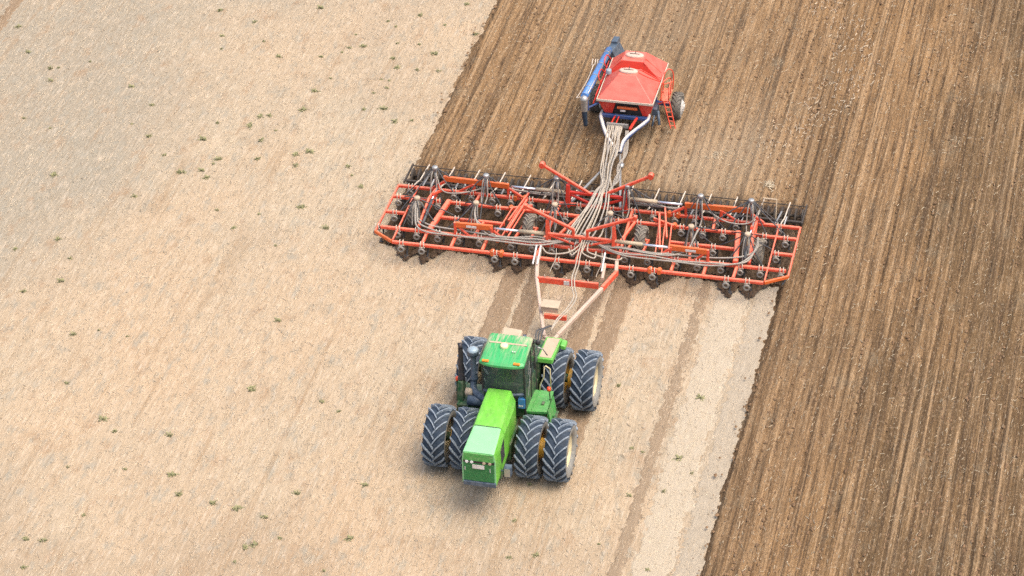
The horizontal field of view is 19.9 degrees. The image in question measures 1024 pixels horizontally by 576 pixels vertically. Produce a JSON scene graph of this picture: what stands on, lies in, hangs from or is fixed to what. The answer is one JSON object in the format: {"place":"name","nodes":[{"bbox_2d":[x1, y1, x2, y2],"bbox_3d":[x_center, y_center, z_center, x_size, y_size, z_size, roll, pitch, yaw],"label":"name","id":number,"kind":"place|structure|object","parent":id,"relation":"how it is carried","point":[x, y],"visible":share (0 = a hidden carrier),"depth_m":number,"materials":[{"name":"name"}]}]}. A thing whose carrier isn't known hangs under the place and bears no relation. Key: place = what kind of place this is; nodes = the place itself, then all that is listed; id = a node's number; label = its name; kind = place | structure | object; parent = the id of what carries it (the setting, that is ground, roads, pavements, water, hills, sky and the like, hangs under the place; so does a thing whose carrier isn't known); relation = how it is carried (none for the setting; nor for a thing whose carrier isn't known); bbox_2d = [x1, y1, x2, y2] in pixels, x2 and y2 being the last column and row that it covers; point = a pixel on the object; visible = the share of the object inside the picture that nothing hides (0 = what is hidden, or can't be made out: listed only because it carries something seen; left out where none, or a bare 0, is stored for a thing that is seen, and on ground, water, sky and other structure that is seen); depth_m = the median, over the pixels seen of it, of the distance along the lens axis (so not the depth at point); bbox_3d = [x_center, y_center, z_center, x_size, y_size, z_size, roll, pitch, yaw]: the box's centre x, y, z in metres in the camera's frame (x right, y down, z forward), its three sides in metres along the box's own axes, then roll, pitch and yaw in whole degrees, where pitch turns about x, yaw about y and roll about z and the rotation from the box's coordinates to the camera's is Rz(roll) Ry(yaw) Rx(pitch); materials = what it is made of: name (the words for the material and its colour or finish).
{"place":"outdoors","nodes":[
{"label":"outdoors","id":0,"kind":"place"},
{"bbox_2d":[0,0,770,575],"bbox_3d":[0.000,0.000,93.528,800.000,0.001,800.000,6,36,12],"label":"field","id":1,"kind":"structure","parent":0,"point":[80,298],"depth_m":92.31,"materials":[{"name":"beige soil"}]},
{"bbox_2d":[0,0,22,32],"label":"wheel track","id":2,"kind":"structure","parent":1,"relation":"on","point":[6,15],"depth_m":109.22,"materials":[{"name":"beige soil"}]},
{"bbox_2d":[99,415,107,420],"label":"weed","id":3,"kind":"object","parent":1,"relation":"on","point":[102,418],"visible":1,"depth_m":88.30,"materials":[{"name":"beige plant"}]},
{"bbox_2d":[166,470,178,476],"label":"weed","id":4,"kind":"object","parent":1,"relation":"on","point":[172,474],"visible":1,"depth_m":85.96,"materials":[{"name":"beige plant"}]},
{"bbox_2d":[232,505,242,510],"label":"weed","id":5,"kind":"object","parent":1,"relation":"on","point":[236,507],"visible":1,"depth_m":84.61,"materials":[{"name":"beige plant"}]},
{"bbox_2d":[246,385,255,390],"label":"weed","id":6,"kind":"object","parent":1,"relation":"on","point":[252,388],"visible":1,"depth_m":89.37,"materials":[{"name":"beige plant"}]},
{"bbox_2d":[305,148,313,153],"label":"weed","id":7,"kind":"object","parent":1,"relation":"on","point":[310,150],"visible":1,"depth_m":100.60,"materials":[{"name":"plant"}]},
{"bbox_2d":[0,0,767,575],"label":"stubble","id":8,"kind":"object","parent":1,"relation":"on","point":[288,302],"visible":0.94,"depth_m":92.25,"materials":[{"name":"beige plant"}]},
{"bbox_2d":[448,264,529,465],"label":"wheel track","id":9,"kind":"structure","parent":1,"relation":"on","point":[500,312],"depth_m":92.74,"materials":[{"name":"beige soil"}]},
{"bbox_2d":[421,325,603,487],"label":"tractor","id":10,"kind":"object","parent":1,"relation":"on","point":[507,407],"visible":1,"depth_m":85.14,"materials":[{"name":"metal"}]},
{"bbox_2d":[509,260,553,334],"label":"wheel track","id":11,"kind":"structure","parent":1,"relation":"on","point":[522,316],"depth_m":92.84,"materials":[{"name":"beige soil"}]},
{"bbox_2d":[548,268,613,427],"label":"wheel track","id":12,"kind":"structure","parent":1,"relation":"on","point":[575,340],"depth_m":91.86,"materials":[{"name":"beige soil"}]},
{"bbox_2d":[373,154,807,338],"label":"air drill","id":13,"kind":"object","parent":1,"relation":"on","point":[418,213],"visible":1,"depth_m":94.66,"materials":[{"name":"red paint"}]},
{"bbox_2d":[565,271,635,457],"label":"wheel track","id":14,"kind":"structure","parent":1,"relation":"on","point":[616,309],"depth_m":91.53,"materials":[{"name":"beige soil"}]},
{"bbox_2d":[606,281,710,575],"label":"wheel track","id":15,"kind":"structure","parent":1,"relation":"on","point":[636,515],"depth_m":87.00,"materials":[{"name":"beige soil"}]},
{"bbox_2d":[628,287,749,575],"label":"pale swath","id":16,"kind":"object","parent":1,"relation":"on","point":[672,499],"visible":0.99,"depth_m":86.73,"materials":[{"name":"beige soil"}]},
{"bbox_2d":[672,454,683,461],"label":"weed","id":17,"kind":"object","parent":16,"relation":"on","point":[678,457],"visible":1,"depth_m":86.02,"materials":[{"name":"beige plant"}]},
{"bbox_2d":[695,394,705,400],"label":"weed","id":18,"kind":"object","parent":16,"relation":"on","point":[700,397],"visible":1,"depth_m":88.43,"materials":[{"name":"beige plant"}]},
{"bbox_2d":[672,286,778,575],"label":"pale swath","id":19,"kind":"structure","parent":1,"relation":"on","point":[723,464],"depth_m":86.84,"materials":[{"name":"beige soil"}]},
{"bbox_2d":[379,0,1023,575],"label":"tilled soil","id":20,"kind":"structure","parent":0,"point":[819,462],"depth_m":96.68,"materials":[{"name":"brown soil"}]},
{"bbox_2d":[381,168,801,298],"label":"turned soil","id":21,"kind":"structure","parent":20,"relation":"on","point":[516,270],"depth_m":95.18,"materials":[{"name":"brown soil"}]},
{"bbox_2d":[564,36,684,246],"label":"air cart","id":22,"kind":"object","parent":20,"relation":"on","point":[631,83],"visible":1,"depth_m":99.87,"materials":[{"name":"red metal"}]},
{"bbox_2d":[392,0,1023,575],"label":"soil clods","id":23,"kind":"object","parent":20,"relation":"on","point":[928,454],"visible":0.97,"depth_m":97.00,"materials":[{"name":"brown soil"}]},
{"bbox_2d":[704,150,728,160],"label":"straw clump","id":24,"kind":"object","parent":20,"relation":"on","point":[714,153],"visible":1,"depth_m":99.49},
{"bbox_2d":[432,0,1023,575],"bbox_3d":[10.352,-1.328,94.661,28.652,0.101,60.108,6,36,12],"label":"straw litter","id":25,"kind":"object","parent":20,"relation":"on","point":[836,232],"visible":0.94,"depth_m":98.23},
{"bbox_2d":[760,179,774,191],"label":"straw clump","id":26,"kind":"object","parent":20,"relation":"on","point":[770,184],"visible":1,"depth_m":97.89,"materials":[{"name":"beige plant"}]},
{"bbox_2d":[752,0,879,160],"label":"straw trail","id":27,"kind":"object","parent":20,"relation":"on","point":[829,83],"visible":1,"depth_m":102.89,"materials":[{"name":"beige plant"}]}
]}

